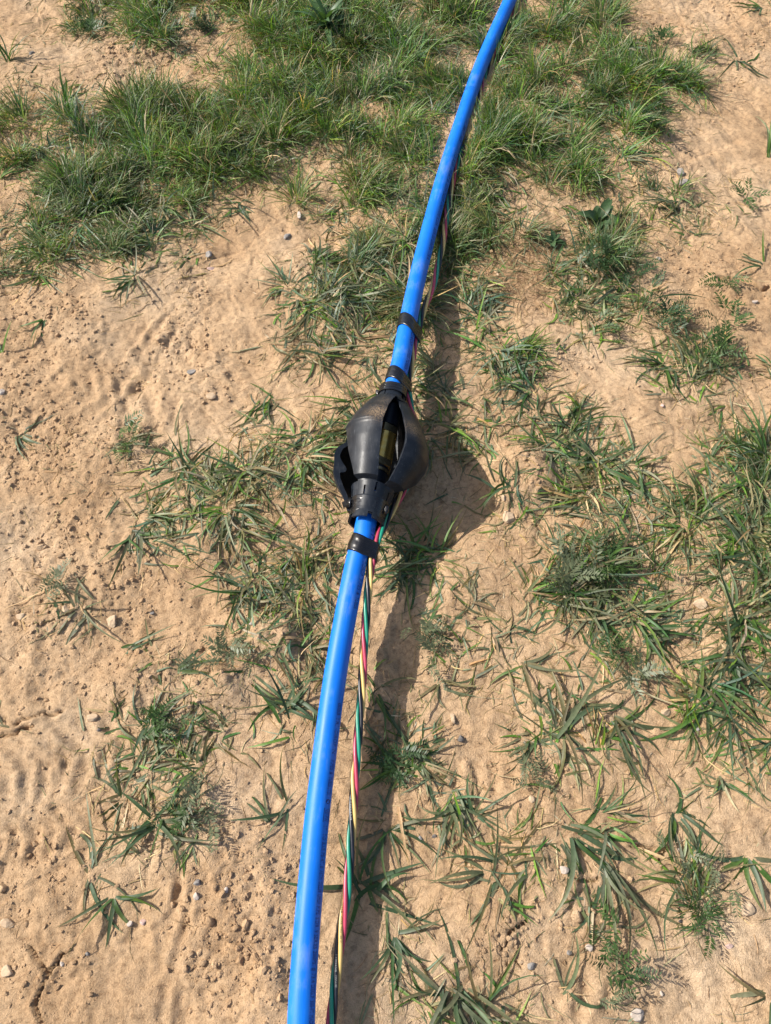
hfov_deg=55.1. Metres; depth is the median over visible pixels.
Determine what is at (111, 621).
pebble
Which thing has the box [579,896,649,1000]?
feathery weed
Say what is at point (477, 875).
grass tuft
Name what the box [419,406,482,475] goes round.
grass tuft
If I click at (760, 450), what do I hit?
grass tuft
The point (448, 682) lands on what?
grass tuft
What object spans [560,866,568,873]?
pebble
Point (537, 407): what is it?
grass tuft
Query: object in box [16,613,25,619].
pebble
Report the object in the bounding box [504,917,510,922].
clod
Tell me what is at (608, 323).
feathery weed
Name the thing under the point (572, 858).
grass tuft
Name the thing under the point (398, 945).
grass tuft
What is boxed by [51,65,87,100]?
grass tuft
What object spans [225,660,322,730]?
grass tuft
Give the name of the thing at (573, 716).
grass tuft
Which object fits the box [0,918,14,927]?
pebble
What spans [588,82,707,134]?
feathery weed
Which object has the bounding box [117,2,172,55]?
grass tuft
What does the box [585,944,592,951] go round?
pebble
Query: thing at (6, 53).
grass tuft
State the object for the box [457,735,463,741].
pebble
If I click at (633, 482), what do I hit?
grass tuft
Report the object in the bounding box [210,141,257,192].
grass tuft
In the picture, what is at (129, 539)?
grass tuft
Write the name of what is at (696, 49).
grass tuft
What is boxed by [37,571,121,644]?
grass tuft
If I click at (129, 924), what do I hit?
pebble
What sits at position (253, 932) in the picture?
clod
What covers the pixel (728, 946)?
pebble
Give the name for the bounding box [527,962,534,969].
pebble
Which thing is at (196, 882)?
pebble
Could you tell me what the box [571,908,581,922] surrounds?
clod
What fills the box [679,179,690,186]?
pebble
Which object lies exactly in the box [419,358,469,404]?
grass tuft
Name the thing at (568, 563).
feathery weed
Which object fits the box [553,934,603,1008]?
grass tuft
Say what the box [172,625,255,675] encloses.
feathery weed
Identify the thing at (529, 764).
feathery weed
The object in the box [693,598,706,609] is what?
pebble
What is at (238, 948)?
clod
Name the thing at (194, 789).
feathery weed
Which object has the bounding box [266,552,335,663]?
grass tuft
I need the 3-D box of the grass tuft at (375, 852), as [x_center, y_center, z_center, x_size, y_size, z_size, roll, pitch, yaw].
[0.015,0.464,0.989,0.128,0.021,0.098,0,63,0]
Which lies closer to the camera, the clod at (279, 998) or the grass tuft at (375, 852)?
the clod at (279, 998)
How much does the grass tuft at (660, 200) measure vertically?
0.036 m
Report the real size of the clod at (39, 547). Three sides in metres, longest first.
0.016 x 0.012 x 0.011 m
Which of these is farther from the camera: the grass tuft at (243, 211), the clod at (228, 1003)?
the grass tuft at (243, 211)
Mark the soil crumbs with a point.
(190, 870)
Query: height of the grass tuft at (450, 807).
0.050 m
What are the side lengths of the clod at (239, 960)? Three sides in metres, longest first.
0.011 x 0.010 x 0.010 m
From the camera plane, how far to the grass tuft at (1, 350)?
1.38 m
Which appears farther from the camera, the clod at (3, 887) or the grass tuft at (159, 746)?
the grass tuft at (159, 746)
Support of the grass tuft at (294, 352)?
on the ground at (138, 972)
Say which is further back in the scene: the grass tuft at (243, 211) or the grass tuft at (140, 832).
the grass tuft at (243, 211)
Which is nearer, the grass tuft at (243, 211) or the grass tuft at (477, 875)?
the grass tuft at (477, 875)
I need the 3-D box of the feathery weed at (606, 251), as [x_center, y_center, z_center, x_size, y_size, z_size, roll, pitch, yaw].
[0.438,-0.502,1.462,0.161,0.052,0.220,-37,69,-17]
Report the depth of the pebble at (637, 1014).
0.92 m
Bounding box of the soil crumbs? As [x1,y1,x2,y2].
[0,0,770,1023]
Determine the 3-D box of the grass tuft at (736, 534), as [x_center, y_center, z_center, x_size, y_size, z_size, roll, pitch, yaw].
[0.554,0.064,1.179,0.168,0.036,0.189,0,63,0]
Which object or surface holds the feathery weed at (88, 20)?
on the ground at (138, 972)
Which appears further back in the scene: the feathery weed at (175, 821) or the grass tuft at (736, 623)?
the grass tuft at (736, 623)
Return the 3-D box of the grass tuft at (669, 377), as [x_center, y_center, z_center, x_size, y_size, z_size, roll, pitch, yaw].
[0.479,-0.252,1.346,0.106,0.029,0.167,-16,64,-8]
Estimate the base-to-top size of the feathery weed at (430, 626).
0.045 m
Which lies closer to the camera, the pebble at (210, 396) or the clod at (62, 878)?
the clod at (62, 878)
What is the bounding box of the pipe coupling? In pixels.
[364,402,400,489]
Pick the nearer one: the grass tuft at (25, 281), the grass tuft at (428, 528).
the grass tuft at (428, 528)
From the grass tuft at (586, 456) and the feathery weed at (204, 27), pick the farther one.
the feathery weed at (204, 27)
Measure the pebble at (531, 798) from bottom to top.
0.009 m
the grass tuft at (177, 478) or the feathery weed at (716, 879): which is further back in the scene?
the grass tuft at (177, 478)
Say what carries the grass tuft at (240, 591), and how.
on the ground at (138, 972)
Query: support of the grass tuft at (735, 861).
on the ground at (138, 972)
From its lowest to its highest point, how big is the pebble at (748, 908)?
0.012 m
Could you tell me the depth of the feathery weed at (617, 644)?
1.10 m
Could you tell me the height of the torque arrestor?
0.132 m
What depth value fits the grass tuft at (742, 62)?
1.78 m
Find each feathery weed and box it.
[38,558,74,600]
[43,8,114,39]
[111,410,145,460]
[135,694,203,742]
[147,799,204,836]
[160,763,226,851]
[170,7,223,37]
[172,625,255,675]
[364,737,429,789]
[399,607,457,685]
[511,745,557,793]
[545,528,616,608]
[569,307,625,343]
[571,221,665,307]
[573,526,684,597]
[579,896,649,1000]
[583,952,661,999]
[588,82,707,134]
[596,627,639,671]
[600,966,638,1023]
[615,647,668,702]
[635,891,724,960]
[642,289,700,337]
[644,23,690,50]
[655,831,744,920]
[680,320,746,374]
[696,290,754,331]
[698,272,751,294]
[728,175,769,209]
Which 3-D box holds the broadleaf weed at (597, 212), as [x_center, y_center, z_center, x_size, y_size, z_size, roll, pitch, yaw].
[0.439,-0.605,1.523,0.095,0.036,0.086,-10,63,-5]
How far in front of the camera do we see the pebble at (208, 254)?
1.51 m
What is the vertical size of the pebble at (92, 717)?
0.011 m
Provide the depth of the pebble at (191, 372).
1.36 m
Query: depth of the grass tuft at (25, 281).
1.46 m
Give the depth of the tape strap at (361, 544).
1.11 m
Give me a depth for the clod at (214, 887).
0.97 m
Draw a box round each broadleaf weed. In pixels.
[291,0,364,57]
[544,229,565,246]
[574,197,619,236]
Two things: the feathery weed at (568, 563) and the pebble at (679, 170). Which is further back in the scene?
the pebble at (679, 170)
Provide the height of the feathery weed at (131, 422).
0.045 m
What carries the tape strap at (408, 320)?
attached to the water pipe
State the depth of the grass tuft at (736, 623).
1.12 m
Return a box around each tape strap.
[347,532,379,563]
[385,365,411,391]
[396,312,421,342]
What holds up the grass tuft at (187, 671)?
on the ground at (138, 972)
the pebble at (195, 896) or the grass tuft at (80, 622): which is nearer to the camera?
the pebble at (195, 896)
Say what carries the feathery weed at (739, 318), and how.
on the ground at (138, 972)
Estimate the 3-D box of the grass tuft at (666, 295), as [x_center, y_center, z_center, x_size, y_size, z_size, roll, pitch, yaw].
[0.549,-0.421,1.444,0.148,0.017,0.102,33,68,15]
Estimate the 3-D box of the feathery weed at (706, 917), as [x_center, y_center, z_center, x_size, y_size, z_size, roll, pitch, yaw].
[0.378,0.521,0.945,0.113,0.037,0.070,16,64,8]
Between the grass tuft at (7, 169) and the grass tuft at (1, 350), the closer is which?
the grass tuft at (1, 350)
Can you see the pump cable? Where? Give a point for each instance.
(335, 978)
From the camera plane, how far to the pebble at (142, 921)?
0.96 m
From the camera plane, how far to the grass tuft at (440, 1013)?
0.91 m
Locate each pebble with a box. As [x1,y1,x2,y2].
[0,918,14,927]
[1,964,12,976]
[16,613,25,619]
[62,605,68,611]
[87,713,98,721]
[106,615,117,627]
[126,921,132,926]
[140,919,145,924]
[187,369,195,374]
[193,879,199,885]
[193,892,198,899]
[206,251,211,257]
[206,393,215,399]
[284,233,290,239]
[450,713,454,723]
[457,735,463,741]
[502,511,514,523]
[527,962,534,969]
[528,795,534,802]
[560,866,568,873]
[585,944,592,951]
[630,1008,643,1021]
[661,708,670,716]
[677,168,683,175]
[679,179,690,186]
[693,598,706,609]
[725,944,732,948]
[740,901,754,915]
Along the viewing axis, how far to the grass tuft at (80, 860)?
0.99 m
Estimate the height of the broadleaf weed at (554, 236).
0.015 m
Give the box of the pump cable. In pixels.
[326,0,520,1023]
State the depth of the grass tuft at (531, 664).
1.10 m
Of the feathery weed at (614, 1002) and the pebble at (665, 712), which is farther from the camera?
the pebble at (665, 712)
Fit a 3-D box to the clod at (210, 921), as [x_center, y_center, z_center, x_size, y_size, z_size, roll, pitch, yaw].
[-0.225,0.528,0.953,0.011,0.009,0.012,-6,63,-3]
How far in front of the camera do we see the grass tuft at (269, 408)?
1.32 m
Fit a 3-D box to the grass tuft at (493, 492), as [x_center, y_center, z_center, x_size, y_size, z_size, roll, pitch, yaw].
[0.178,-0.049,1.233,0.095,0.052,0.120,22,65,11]
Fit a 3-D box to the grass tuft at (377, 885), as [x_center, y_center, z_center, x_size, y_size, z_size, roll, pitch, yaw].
[-0.028,0.502,0.966,0.181,0.036,0.171,-30,67,-14]
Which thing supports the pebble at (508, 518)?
on the ground at (138, 972)
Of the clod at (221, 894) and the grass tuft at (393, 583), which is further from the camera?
the grass tuft at (393, 583)
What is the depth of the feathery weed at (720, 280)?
1.45 m
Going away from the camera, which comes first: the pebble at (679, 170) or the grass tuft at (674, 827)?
the grass tuft at (674, 827)
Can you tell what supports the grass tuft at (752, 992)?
on the ground at (138, 972)
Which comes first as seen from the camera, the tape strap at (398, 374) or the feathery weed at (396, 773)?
the feathery weed at (396, 773)
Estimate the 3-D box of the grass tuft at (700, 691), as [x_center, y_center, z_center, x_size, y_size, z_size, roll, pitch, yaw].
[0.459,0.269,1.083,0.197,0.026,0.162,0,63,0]
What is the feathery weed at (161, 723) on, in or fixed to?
on the ground at (138, 972)
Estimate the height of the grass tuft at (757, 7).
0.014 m
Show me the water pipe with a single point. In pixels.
(303, 969)
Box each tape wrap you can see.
[342,494,389,521]
[378,381,406,400]
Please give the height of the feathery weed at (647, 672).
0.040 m
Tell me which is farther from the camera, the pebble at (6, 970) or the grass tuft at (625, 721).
the grass tuft at (625, 721)
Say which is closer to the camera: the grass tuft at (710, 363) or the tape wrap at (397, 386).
the tape wrap at (397, 386)
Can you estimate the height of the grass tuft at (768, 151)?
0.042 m
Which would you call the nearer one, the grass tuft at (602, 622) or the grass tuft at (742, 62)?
the grass tuft at (602, 622)
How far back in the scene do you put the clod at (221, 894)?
0.96 m
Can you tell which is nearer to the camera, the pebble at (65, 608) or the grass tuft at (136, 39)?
the pebble at (65, 608)
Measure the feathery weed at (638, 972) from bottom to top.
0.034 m
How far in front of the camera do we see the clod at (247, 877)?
0.98 m
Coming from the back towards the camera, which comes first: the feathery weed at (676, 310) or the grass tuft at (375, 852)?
the feathery weed at (676, 310)
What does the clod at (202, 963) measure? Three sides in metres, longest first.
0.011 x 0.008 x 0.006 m
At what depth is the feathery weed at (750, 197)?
1.57 m
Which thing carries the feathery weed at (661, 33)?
on the ground at (138, 972)
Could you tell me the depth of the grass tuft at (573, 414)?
1.31 m
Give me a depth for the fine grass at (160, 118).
1.64 m
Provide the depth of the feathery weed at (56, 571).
1.15 m
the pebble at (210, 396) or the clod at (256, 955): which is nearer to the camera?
the clod at (256, 955)
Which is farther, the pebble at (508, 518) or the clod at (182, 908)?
the pebble at (508, 518)
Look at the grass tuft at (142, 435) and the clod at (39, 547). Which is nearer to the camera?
the clod at (39, 547)
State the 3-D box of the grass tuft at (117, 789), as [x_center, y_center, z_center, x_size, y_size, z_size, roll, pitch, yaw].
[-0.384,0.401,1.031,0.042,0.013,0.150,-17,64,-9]
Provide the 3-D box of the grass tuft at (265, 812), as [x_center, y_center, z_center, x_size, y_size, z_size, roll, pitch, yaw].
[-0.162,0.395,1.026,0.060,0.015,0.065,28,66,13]
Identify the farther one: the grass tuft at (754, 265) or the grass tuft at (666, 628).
the grass tuft at (754, 265)
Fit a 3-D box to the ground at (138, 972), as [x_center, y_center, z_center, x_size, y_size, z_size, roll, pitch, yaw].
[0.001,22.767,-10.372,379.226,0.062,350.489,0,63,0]
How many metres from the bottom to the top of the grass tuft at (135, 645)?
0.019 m
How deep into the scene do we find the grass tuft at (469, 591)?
1.16 m
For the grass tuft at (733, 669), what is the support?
on the ground at (138, 972)
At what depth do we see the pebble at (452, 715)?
1.07 m
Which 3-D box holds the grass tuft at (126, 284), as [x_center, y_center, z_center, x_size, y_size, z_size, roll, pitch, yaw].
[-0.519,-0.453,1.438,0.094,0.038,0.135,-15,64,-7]
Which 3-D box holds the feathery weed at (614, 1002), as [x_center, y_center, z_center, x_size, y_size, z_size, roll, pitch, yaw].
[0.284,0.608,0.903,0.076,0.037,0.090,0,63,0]
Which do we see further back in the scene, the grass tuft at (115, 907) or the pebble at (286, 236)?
the pebble at (286, 236)
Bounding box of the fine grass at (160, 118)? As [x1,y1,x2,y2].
[0,0,770,943]
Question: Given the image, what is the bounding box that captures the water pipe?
[287,0,516,1023]
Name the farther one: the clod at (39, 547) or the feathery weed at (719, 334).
the feathery weed at (719, 334)
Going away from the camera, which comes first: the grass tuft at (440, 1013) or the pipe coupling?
the grass tuft at (440, 1013)
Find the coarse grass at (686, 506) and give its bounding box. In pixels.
[0,0,770,1023]
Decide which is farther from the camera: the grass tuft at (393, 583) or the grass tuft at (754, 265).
the grass tuft at (754, 265)
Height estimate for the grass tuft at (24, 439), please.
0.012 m
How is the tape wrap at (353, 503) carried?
attached to the torque arrestor
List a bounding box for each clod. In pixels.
[0,883,6,892]
[36,544,45,550]
[59,875,65,881]
[179,905,185,911]
[199,960,206,966]
[206,917,214,926]
[211,884,216,890]
[218,890,224,897]
[226,999,231,1007]
[231,908,237,913]
[235,944,241,951]
[235,956,243,965]
[241,919,248,930]
[243,873,253,880]
[250,929,255,936]
[252,953,258,962]
[276,993,282,1001]
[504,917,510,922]
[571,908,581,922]
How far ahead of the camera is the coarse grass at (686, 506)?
1.22 m
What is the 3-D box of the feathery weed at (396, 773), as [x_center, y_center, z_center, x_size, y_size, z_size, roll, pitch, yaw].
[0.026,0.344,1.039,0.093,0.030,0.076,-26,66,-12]
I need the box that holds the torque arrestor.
[333,389,428,532]
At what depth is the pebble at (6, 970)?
0.94 m
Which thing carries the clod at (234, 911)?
on the ground at (138, 972)
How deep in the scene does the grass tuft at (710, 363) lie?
1.36 m
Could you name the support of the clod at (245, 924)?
on the ground at (138, 972)
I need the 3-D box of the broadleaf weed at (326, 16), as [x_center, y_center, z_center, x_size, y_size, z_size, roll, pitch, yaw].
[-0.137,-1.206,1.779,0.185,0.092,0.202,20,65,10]
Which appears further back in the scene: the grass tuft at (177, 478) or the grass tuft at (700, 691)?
the grass tuft at (177, 478)
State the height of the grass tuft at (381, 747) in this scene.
0.037 m
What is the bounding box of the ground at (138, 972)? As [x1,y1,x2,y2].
[0,0,770,1023]
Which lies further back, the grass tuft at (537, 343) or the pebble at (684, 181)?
the pebble at (684, 181)
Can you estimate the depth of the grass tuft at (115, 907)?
0.96 m
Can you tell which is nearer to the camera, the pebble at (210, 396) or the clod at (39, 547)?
the clod at (39, 547)
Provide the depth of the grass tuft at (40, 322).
1.41 m
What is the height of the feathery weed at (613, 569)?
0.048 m
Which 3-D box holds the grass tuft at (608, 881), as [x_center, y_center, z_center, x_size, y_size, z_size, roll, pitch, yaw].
[0.312,0.543,0.943,0.157,0.028,0.127,34,68,16]
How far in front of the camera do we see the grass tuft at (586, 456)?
1.28 m
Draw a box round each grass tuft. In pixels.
[0,30,35,62]
[0,155,25,177]
[0,272,62,292]
[0,320,11,352]
[9,319,45,346]
[15,414,54,458]
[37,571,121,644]
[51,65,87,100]
[58,888,161,953]
[66,795,139,931]
[88,761,224,877]
[92,747,122,852]
[93,243,147,308]
[99,524,199,586]
[101,432,163,460]
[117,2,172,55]
[117,680,207,797]
[121,625,171,658]
[137,421,236,512]
[177,649,221,679]
[182,537,251,638]
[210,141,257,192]
[215,198,254,223]
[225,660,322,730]
[229,383,298,427]
[233,749,288,850]
[247,767,296,825]
[266,314,337,376]
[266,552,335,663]
[271,809,442,942]
[354,819,443,898]
[360,695,445,816]
[362,919,442,1023]
[365,526,457,630]
[379,503,453,591]
[386,905,516,1023]
[404,789,507,879]
[414,677,478,721]
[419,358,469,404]
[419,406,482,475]
[422,808,540,956]
[442,564,499,615]
[465,443,528,513]
[491,371,573,445]
[504,659,642,799]
[506,320,560,381]
[519,645,584,720]
[528,378,629,430]
[539,407,640,484]
[547,797,644,921]
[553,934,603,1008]
[571,597,644,662]
[571,861,702,985]
[591,450,675,504]
[605,693,674,798]
[613,336,688,401]
[621,278,707,325]
[639,177,702,228]
[641,593,698,676]
[642,646,770,750]
[645,775,722,878]
[681,495,770,602]
[684,604,770,719]
[688,842,770,909]
[689,339,759,384]
[691,25,734,60]
[700,560,770,675]
[702,396,770,508]
[715,36,767,80]
[718,963,770,1023]
[728,0,762,14]
[734,235,763,276]
[754,115,770,157]
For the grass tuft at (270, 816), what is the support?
on the ground at (138, 972)
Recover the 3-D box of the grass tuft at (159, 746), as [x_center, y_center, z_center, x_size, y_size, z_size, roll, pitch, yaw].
[-0.325,0.319,1.052,0.135,0.042,0.166,0,63,0]

